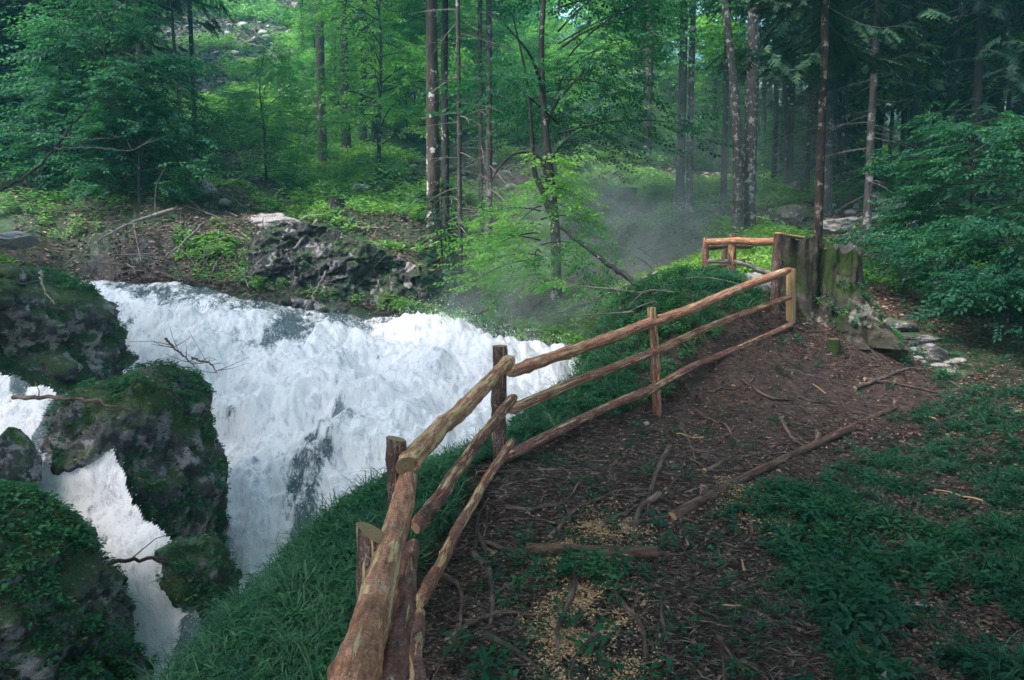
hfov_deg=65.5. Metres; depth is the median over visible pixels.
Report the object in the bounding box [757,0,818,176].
forest tree
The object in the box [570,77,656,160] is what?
young tree
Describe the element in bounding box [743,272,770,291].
rock
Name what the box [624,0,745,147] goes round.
beech tree
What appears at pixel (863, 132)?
young tree
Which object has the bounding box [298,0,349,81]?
forest tree
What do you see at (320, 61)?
spruce tree
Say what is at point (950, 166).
leafy bush
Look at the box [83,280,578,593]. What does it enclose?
waterfall
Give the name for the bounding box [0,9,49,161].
forest tree
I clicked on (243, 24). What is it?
rock
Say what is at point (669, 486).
tree root
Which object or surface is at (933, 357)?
rock
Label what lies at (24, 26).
forest tree
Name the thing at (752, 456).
tree root
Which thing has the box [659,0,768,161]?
spruce tree
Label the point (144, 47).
young tree
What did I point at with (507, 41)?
forest tree
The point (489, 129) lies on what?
spruce tree
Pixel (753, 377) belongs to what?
tree root
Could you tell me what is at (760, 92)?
young tree
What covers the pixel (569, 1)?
sky
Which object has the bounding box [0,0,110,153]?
young tree
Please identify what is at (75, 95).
forest tree
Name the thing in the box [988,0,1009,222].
beech tree
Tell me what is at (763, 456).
tree root
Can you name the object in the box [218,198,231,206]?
rock
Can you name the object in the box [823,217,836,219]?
rock
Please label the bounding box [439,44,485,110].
young tree
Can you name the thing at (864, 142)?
young tree
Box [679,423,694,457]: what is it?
tree root
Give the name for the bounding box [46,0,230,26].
forest tree
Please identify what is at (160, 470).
rock litter
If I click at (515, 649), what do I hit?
tree root
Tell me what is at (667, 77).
young tree
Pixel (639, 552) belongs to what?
step log
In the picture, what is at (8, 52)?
young tree
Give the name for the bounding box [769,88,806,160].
young tree
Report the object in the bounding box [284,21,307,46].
young tree
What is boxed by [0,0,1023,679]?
ground
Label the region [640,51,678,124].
young tree
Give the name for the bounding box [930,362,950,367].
rock
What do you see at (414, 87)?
young tree
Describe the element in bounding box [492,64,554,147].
young tree
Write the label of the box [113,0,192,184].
spruce tree
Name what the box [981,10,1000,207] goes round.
forest tree
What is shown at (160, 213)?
fallen branch
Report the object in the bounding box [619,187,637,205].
tree stump
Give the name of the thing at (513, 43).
forest tree
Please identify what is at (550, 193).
beech tree
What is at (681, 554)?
tree root
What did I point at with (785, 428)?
tree root
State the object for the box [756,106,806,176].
young tree
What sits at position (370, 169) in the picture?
forest herbs
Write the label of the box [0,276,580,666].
water spray
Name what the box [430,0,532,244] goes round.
spruce tree
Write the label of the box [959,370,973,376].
rock
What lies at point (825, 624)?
slope grass
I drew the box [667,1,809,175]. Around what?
forest tree
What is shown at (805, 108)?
young tree
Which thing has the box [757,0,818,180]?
forest tree
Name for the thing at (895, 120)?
young tree
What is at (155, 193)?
dead branch
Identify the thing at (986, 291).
leafy bush
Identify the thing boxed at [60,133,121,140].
fallen branch
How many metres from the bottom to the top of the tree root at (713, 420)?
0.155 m
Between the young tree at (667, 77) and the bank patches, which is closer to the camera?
the bank patches
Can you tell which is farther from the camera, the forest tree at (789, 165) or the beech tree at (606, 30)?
the beech tree at (606, 30)
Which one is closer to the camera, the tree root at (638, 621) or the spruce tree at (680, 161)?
the tree root at (638, 621)
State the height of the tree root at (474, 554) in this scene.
0.157 m
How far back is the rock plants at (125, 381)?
9.15 m
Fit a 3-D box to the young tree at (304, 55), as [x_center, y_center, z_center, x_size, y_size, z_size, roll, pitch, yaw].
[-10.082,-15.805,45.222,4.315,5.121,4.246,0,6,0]
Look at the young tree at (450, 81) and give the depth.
47.41 m
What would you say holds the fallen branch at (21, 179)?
on the ground at (164, 242)
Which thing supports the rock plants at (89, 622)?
on the boulder at (15, 630)
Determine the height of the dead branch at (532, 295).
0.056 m
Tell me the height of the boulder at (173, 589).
2.050 m
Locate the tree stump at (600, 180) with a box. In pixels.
[592,178,609,196]
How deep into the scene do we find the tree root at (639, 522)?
5.33 m
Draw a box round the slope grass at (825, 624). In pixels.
[462,285,1023,679]
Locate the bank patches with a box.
[103,160,595,309]
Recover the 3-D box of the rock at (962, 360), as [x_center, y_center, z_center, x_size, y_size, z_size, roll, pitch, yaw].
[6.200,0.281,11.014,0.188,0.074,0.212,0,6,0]
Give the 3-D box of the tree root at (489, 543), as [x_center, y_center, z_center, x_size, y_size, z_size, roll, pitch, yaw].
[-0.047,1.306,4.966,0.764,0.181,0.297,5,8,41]
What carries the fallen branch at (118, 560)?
on the boulder at (173, 589)
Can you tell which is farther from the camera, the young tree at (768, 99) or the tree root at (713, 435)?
the young tree at (768, 99)
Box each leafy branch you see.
[438,276,527,337]
[525,223,648,313]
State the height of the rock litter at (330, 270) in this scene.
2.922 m
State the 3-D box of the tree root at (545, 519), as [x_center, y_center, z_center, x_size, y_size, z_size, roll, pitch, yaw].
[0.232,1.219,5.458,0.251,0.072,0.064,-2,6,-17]
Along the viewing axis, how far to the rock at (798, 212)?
21.53 m
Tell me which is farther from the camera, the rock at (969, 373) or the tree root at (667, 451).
the rock at (969, 373)
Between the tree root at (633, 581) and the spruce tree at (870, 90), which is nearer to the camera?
the tree root at (633, 581)
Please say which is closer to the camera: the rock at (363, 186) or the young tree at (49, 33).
the young tree at (49, 33)
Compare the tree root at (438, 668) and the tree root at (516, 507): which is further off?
the tree root at (516, 507)
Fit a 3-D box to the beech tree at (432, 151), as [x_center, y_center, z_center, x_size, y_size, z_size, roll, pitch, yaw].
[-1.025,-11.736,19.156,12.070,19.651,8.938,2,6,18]
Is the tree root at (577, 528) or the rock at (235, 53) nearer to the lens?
the tree root at (577, 528)
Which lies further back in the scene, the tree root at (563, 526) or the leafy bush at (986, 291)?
the leafy bush at (986, 291)
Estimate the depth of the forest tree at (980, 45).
20.23 m
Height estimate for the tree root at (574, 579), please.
0.143 m
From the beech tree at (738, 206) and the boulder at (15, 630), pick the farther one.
the beech tree at (738, 206)
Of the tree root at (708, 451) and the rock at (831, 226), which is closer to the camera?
the tree root at (708, 451)
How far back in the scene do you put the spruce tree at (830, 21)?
14.68 m
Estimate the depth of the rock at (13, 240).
15.73 m
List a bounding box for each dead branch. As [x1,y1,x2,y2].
[64,260,130,266]
[80,253,156,255]
[133,224,141,261]
[136,255,193,280]
[149,253,186,282]
[154,166,165,212]
[180,214,202,257]
[201,228,204,272]
[205,236,250,243]
[206,189,245,207]
[208,255,222,281]
[509,294,549,295]
[554,284,653,295]
[571,311,633,315]
[614,246,658,266]
[626,289,673,308]
[629,301,654,310]
[655,277,738,285]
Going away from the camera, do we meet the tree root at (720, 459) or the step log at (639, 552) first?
the step log at (639, 552)
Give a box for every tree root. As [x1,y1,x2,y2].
[432,641,456,679]
[442,572,464,627]
[445,610,537,643]
[453,540,539,559]
[469,550,495,642]
[474,500,494,556]
[475,480,487,536]
[476,468,574,475]
[482,630,544,673]
[489,559,528,597]
[499,479,524,488]
[499,510,593,521]
[505,482,579,511]
[505,638,549,670]
[511,644,600,655]
[528,472,565,481]
[528,510,560,523]
[544,519,591,533]
[547,517,604,535]
[548,488,646,539]
[554,567,581,673]
[560,487,570,507]
[561,449,607,458]
[569,632,601,674]
[573,449,579,469]
[584,585,641,591]
[594,418,620,430]
[595,503,639,531]
[607,478,669,518]
[611,592,647,658]
[613,462,713,481]
[615,620,669,643]
[621,668,650,679]
[625,510,691,527]
[626,576,637,602]
[629,491,662,540]
[630,588,689,608]
[643,629,659,675]
[646,437,691,441]
[646,445,671,516]
[658,540,695,556]
[660,587,718,640]
[664,463,683,494]
[668,563,763,575]
[675,613,770,630]
[677,454,754,485]
[678,376,715,401]
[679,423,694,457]
[691,447,730,452]
[693,425,738,437]
[694,457,753,468]
[696,631,745,671]
[697,412,735,439]
[700,469,769,472]
[700,609,758,623]
[702,454,755,472]
[713,383,741,391]
[721,628,725,679]
[727,554,765,571]
[735,448,765,473]
[735,513,753,546]
[741,378,793,400]
[743,351,762,392]
[762,445,787,458]
[779,417,816,454]
[784,411,831,430]
[798,396,835,406]
[829,409,874,424]
[853,367,952,389]
[863,377,940,392]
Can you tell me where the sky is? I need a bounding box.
[533,1,762,48]
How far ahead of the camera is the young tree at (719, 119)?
36.87 m
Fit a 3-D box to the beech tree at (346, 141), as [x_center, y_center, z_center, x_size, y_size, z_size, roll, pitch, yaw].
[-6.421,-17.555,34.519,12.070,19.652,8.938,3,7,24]
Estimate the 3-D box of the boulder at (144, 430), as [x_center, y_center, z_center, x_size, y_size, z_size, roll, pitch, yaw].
[-4.300,2.579,9.753,2.183,4.500,2.169,0,6,0]
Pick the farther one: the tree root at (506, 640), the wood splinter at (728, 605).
the wood splinter at (728, 605)
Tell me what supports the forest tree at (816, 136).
on the ground at (164, 242)
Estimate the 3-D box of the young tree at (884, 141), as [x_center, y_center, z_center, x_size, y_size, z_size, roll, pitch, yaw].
[13.133,-8.972,31.608,5.305,7.000,5.416,3,7,24]
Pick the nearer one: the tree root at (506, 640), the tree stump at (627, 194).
the tree root at (506, 640)
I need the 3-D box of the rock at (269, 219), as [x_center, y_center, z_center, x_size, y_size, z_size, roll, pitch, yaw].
[-5.961,-2.885,19.744,1.589,0.538,0.992,0,6,0]
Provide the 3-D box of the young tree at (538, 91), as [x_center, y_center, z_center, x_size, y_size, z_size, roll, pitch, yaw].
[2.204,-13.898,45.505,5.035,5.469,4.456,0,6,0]
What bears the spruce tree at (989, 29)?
on the ground at (164, 242)
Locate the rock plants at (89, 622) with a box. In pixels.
[0,478,160,679]
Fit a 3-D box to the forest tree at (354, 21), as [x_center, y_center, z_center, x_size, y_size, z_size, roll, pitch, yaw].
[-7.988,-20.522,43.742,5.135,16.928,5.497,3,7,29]
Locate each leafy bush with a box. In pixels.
[821,99,1023,307]
[865,202,1023,362]
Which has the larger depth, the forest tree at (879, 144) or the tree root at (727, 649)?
the forest tree at (879, 144)
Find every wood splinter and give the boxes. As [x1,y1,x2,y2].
[676,433,704,438]
[722,604,740,606]
[935,489,982,501]
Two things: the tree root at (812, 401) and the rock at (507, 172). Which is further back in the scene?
the rock at (507, 172)
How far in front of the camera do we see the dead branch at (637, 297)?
9.38 m
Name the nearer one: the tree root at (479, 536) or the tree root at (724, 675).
the tree root at (724, 675)
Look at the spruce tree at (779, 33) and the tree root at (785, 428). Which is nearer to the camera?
the tree root at (785, 428)
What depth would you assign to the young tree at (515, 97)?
54.74 m
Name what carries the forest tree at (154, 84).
on the ground at (164, 242)
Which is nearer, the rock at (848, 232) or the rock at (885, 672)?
the rock at (885, 672)
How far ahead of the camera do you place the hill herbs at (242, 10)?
43.45 m
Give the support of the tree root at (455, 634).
on the ground at (164, 242)
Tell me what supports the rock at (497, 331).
on the ground at (164, 242)
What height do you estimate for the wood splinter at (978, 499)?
0.032 m
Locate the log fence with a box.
[327,233,795,679]
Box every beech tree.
[311,0,351,152]
[359,0,499,102]
[360,0,366,143]
[370,0,376,146]
[401,0,743,316]
[424,0,440,249]
[506,0,668,149]
[548,0,688,97]
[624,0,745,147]
[682,0,696,217]
[721,0,744,235]
[743,6,759,230]
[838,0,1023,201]
[936,0,961,219]
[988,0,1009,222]
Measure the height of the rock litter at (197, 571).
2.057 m
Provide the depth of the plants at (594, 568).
4.26 m
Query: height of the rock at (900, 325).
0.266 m
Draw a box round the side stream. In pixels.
[0,372,201,679]
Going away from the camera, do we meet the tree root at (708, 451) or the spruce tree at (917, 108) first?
the tree root at (708, 451)
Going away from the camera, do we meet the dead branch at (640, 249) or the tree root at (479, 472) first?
the tree root at (479, 472)
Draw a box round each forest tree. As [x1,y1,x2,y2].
[0,0,54,150]
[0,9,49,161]
[0,33,30,148]
[3,0,206,171]
[19,1,172,136]
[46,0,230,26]
[62,0,81,157]
[79,3,213,175]
[105,0,177,142]
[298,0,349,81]
[323,0,378,60]
[324,0,413,112]
[349,0,522,102]
[352,0,472,105]
[404,0,530,107]
[437,0,537,111]
[462,4,537,87]
[472,0,547,55]
[511,2,570,58]
[621,0,768,107]
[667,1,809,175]
[700,0,804,177]
[738,9,888,170]
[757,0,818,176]
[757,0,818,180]
[766,1,845,185]
[772,0,911,185]
[783,61,861,176]
[800,0,966,184]
[838,56,848,186]
[879,9,933,192]
[882,104,900,170]
[884,1,1017,155]
[893,0,1023,183]
[920,0,1022,223]
[931,3,1022,165]
[956,12,982,182]
[963,2,1020,178]
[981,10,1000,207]
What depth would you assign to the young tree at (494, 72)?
52.41 m
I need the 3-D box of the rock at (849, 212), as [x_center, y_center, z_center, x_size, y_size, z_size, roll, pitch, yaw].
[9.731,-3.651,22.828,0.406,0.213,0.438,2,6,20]
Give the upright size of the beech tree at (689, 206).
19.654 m
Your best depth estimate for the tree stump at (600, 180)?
27.34 m
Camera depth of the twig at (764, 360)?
9.05 m
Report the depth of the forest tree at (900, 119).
36.19 m
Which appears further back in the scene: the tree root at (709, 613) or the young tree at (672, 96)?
the young tree at (672, 96)
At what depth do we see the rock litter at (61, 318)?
11.48 m
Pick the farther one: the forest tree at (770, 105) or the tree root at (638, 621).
the forest tree at (770, 105)
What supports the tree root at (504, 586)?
on the ground at (164, 242)
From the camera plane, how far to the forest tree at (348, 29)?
55.99 m
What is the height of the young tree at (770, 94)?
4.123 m
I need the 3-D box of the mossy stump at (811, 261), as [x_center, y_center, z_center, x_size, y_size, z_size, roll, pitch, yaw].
[4.423,-0.542,10.735,2.142,1.832,1.674,0,6,0]
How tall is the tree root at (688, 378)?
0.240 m
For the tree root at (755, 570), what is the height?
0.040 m
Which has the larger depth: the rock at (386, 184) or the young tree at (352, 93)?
the young tree at (352, 93)
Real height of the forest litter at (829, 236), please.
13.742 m
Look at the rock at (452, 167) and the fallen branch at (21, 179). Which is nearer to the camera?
the fallen branch at (21, 179)
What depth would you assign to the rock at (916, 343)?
11.17 m
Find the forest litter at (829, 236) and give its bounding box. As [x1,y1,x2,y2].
[9,114,1010,364]
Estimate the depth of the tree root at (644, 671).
3.59 m
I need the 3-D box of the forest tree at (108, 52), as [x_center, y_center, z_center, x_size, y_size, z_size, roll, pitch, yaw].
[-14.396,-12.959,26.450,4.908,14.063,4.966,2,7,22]
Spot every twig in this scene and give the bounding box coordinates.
[635,659,678,665]
[642,401,688,423]
[741,342,786,375]
[899,483,983,491]
[1003,629,1021,649]
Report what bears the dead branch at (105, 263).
on the ground at (164, 242)
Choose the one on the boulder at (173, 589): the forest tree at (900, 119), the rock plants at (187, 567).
the rock plants at (187, 567)
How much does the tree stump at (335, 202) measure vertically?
0.610 m
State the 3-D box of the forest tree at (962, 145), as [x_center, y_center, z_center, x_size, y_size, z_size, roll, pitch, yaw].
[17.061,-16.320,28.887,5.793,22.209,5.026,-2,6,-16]
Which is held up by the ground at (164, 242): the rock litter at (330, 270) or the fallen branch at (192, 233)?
the fallen branch at (192, 233)
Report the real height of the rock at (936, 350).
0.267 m
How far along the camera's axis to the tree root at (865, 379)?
9.56 m
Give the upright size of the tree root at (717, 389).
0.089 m
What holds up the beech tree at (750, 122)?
on the ground at (164, 242)
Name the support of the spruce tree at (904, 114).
on the ground at (164, 242)
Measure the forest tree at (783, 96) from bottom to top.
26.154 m
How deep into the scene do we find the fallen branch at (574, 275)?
16.91 m
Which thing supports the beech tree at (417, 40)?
on the ground at (164, 242)
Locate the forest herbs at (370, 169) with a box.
[0,31,1023,358]
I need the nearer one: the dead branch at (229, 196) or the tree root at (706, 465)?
the tree root at (706, 465)
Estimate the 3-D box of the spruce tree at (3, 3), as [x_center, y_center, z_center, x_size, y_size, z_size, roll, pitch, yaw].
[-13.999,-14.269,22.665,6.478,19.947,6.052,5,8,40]
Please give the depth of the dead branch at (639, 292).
10.02 m
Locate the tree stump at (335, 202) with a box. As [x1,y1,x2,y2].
[328,198,344,209]
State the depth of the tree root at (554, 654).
3.60 m
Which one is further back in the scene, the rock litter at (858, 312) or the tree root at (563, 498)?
the rock litter at (858, 312)
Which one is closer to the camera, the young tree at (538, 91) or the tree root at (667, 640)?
the tree root at (667, 640)
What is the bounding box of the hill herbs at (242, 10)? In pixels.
[153,0,350,156]
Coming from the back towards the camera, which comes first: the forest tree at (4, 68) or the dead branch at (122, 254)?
the forest tree at (4, 68)
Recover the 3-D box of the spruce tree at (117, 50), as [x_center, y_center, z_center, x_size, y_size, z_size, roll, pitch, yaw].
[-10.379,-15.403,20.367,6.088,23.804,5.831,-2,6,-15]
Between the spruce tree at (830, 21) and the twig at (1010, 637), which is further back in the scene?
the spruce tree at (830, 21)
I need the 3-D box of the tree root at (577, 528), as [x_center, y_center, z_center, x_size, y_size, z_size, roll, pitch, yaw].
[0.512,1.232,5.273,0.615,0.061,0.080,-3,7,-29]
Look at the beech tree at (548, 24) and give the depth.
41.30 m
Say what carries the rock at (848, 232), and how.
on the ground at (164, 242)
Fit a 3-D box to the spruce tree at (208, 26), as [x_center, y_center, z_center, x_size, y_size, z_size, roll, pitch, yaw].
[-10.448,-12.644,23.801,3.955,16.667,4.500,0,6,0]
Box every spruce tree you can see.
[0,0,163,187]
[75,0,175,184]
[93,0,239,181]
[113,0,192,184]
[150,0,236,180]
[315,0,327,173]
[395,0,529,305]
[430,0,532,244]
[441,0,449,240]
[444,0,539,245]
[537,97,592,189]
[622,1,673,166]
[634,0,723,214]
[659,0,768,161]
[688,0,873,178]
[705,0,957,216]
[719,0,730,209]
[728,0,956,244]
[775,0,964,240]
[841,0,986,189]
[877,0,946,205]
[908,0,1023,218]
[914,0,1023,204]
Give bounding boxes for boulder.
[0,263,138,382]
[0,487,153,679]
[39,364,228,546]
[154,536,238,627]
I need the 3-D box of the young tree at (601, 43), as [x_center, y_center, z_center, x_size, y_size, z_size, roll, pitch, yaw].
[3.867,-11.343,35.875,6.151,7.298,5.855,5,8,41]
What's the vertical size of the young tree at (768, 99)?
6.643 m
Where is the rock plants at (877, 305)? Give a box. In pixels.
[782,241,914,345]
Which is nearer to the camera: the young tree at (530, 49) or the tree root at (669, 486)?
the tree root at (669, 486)
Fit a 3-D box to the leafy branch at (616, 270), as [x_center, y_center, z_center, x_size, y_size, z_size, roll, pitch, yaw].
[1.652,-1.009,14.006,2.831,2.148,1.477,2,6,21]
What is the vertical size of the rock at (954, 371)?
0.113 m
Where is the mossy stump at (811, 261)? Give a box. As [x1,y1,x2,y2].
[774,232,921,367]
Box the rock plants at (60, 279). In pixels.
[0,262,137,379]
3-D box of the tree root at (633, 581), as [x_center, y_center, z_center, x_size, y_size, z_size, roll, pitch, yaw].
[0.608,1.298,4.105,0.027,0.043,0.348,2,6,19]
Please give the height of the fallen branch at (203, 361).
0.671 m
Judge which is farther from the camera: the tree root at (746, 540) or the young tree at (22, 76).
the young tree at (22, 76)
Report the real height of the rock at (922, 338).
0.182 m
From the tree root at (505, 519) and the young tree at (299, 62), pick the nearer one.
the tree root at (505, 519)
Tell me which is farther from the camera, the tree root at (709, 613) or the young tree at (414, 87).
the young tree at (414, 87)
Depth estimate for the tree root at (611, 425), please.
7.73 m
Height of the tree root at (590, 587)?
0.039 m
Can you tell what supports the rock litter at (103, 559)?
on the ground at (164, 242)
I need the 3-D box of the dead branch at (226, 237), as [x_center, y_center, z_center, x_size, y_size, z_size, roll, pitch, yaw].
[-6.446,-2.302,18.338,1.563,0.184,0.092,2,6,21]
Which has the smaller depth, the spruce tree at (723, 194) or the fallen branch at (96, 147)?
the fallen branch at (96, 147)
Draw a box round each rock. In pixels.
[0,231,40,249]
[0,427,42,487]
[201,179,216,193]
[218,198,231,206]
[231,50,239,55]
[238,22,247,28]
[248,213,300,226]
[353,184,372,194]
[375,182,396,189]
[449,165,456,170]
[481,322,526,337]
[502,170,510,174]
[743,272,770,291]
[776,204,813,221]
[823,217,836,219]
[823,217,859,233]
[831,231,852,235]
[832,208,840,213]
[844,209,856,215]
[872,192,883,200]
[872,198,907,209]
[879,671,897,678]
[883,318,919,331]
[899,332,942,344]
[907,340,918,346]
[916,343,947,359]
[922,354,940,361]
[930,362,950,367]
[943,359,959,363]
[943,367,957,374]
[953,358,966,362]
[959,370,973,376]
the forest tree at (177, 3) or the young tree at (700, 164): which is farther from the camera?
the young tree at (700, 164)
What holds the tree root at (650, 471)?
on the ground at (164, 242)
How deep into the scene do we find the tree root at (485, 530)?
5.53 m
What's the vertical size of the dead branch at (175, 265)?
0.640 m
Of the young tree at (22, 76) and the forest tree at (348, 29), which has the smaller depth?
the young tree at (22, 76)
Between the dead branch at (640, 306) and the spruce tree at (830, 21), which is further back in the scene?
the spruce tree at (830, 21)
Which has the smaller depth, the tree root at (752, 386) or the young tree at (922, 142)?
the tree root at (752, 386)
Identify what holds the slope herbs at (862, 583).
on the ground at (164, 242)
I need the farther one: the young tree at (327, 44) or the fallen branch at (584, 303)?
the young tree at (327, 44)
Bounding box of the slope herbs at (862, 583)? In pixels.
[439,271,1023,679]
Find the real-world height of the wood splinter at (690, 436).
0.035 m
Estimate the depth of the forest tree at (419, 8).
37.54 m
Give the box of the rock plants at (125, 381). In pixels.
[41,358,233,555]
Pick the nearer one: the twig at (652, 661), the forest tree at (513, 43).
the twig at (652, 661)
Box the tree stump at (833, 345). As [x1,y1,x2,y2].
[827,338,839,356]
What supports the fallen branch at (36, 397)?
on the boulder at (144, 430)
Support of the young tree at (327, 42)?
on the ground at (164, 242)
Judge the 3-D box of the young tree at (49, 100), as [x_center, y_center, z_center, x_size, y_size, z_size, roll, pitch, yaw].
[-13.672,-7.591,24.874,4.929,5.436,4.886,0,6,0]
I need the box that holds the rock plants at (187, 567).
[154,531,243,624]
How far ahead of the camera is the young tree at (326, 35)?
51.23 m
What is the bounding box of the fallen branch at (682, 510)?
[668,399,897,520]
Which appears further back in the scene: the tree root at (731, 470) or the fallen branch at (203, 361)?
the fallen branch at (203, 361)
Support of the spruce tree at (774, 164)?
on the ground at (164, 242)
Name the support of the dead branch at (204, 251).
on the ground at (164, 242)
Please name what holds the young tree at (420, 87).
on the ground at (164, 242)
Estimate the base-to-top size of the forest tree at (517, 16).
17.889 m
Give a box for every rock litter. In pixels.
[0,261,134,379]
[0,485,151,679]
[41,362,229,548]
[156,534,240,619]
[239,219,465,307]
[815,248,909,345]
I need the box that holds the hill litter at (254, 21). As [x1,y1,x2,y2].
[127,0,347,183]
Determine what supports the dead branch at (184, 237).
on the ground at (164, 242)
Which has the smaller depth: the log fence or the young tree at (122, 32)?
the log fence
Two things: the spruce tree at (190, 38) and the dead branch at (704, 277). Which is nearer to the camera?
the dead branch at (704, 277)
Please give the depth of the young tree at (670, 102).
41.35 m
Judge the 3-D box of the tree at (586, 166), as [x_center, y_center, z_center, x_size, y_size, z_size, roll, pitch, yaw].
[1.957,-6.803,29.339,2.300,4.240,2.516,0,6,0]
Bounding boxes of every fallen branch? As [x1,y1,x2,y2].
[0,70,121,191]
[4,270,54,303]
[11,380,134,412]
[54,135,167,151]
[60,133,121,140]
[63,207,174,265]
[106,528,261,591]
[129,221,205,265]
[131,329,212,366]
[182,330,248,373]
[250,219,317,281]
[304,265,335,310]
[508,271,657,323]
[530,261,592,294]
[668,399,897,520]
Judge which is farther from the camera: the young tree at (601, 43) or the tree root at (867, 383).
the young tree at (601, 43)
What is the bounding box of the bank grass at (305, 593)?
[123,261,777,679]
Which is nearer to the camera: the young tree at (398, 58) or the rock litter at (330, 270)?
the rock litter at (330, 270)
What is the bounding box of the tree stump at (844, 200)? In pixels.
[833,194,859,209]
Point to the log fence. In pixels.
(384, 639)
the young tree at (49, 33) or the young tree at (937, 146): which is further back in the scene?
the young tree at (937, 146)
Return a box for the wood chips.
[478,463,824,679]
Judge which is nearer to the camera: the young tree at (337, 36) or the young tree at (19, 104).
the young tree at (19, 104)
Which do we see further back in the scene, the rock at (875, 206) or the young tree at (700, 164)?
the young tree at (700, 164)
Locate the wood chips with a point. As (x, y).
(581, 601)
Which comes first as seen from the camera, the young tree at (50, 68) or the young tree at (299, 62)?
the young tree at (50, 68)
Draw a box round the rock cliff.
[236,220,471,314]
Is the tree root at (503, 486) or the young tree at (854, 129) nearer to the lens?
the tree root at (503, 486)
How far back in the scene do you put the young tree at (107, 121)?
19.67 m
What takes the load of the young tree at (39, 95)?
on the ground at (164, 242)
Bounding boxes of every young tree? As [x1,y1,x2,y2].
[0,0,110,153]
[0,0,150,174]
[0,0,189,194]
[0,0,226,191]
[0,4,87,148]
[0,7,25,116]
[0,31,158,202]
[0,45,67,146]
[15,0,173,156]
[45,53,220,204]
[62,1,252,198]
[205,39,349,185]
[262,45,316,108]
[273,0,484,177]
[280,4,338,81]
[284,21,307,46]
[300,17,360,102]
[303,25,359,105]
[304,7,355,69]
[305,21,348,70]
[307,0,358,69]
[337,38,395,110]
[349,3,469,140]
[388,34,425,100]
[404,26,485,114]
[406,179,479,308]
[415,52,485,124]
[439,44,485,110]
[451,16,521,109]
[463,59,505,115]
[492,28,571,137]
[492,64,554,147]
[494,23,577,121]
[498,67,536,121]
[510,45,585,133]
[533,0,665,149]
[534,43,631,144]
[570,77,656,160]
[578,104,640,160]
[589,16,718,137]
[600,93,670,160]
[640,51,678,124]
[652,58,718,155]
[652,64,704,150]
[652,103,719,174]
[670,70,760,171]
[704,32,797,145]
[740,43,799,136]
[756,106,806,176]
[757,88,781,150]
[758,86,858,177]
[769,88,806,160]
[779,21,899,171]
[781,32,895,192]
[793,86,867,181]
[796,81,881,173]
[838,108,889,166]
[882,112,931,156]
[883,117,931,154]
[887,99,961,170]
[902,110,981,215]
[954,110,1019,205]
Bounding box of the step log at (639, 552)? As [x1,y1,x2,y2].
[526,543,657,562]
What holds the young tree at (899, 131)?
on the ground at (164, 242)
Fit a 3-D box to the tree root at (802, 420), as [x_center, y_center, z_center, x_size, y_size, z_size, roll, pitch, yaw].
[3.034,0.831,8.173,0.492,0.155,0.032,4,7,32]
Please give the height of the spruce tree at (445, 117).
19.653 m
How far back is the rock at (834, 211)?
23.09 m
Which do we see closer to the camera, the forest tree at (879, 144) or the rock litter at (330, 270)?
the rock litter at (330, 270)
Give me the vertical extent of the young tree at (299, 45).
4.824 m
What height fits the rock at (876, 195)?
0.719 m
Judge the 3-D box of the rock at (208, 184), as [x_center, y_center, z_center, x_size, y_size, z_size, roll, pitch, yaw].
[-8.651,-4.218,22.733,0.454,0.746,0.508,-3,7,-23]
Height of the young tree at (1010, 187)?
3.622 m
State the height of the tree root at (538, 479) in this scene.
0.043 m
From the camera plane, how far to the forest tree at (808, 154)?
26.09 m
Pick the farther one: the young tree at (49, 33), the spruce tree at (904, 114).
the spruce tree at (904, 114)
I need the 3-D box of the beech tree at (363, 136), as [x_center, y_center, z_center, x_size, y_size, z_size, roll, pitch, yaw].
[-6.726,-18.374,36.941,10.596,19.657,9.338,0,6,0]
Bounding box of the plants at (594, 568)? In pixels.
[504,545,656,594]
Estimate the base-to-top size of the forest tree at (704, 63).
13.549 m
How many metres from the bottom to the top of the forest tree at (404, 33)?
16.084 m
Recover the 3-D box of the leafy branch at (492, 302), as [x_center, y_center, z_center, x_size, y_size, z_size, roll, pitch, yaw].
[-0.557,-0.565,14.986,1.789,1.294,1.208,-2,7,-22]
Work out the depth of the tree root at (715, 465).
6.64 m
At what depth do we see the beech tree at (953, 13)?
23.17 m
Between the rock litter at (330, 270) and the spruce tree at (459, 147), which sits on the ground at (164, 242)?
the spruce tree at (459, 147)
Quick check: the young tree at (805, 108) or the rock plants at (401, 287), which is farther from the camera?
the young tree at (805, 108)
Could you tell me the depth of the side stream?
8.31 m
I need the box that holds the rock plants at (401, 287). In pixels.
[237,219,472,311]
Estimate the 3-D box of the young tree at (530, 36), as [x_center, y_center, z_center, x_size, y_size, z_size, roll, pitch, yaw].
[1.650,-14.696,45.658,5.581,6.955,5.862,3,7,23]
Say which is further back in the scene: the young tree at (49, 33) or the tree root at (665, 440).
the young tree at (49, 33)

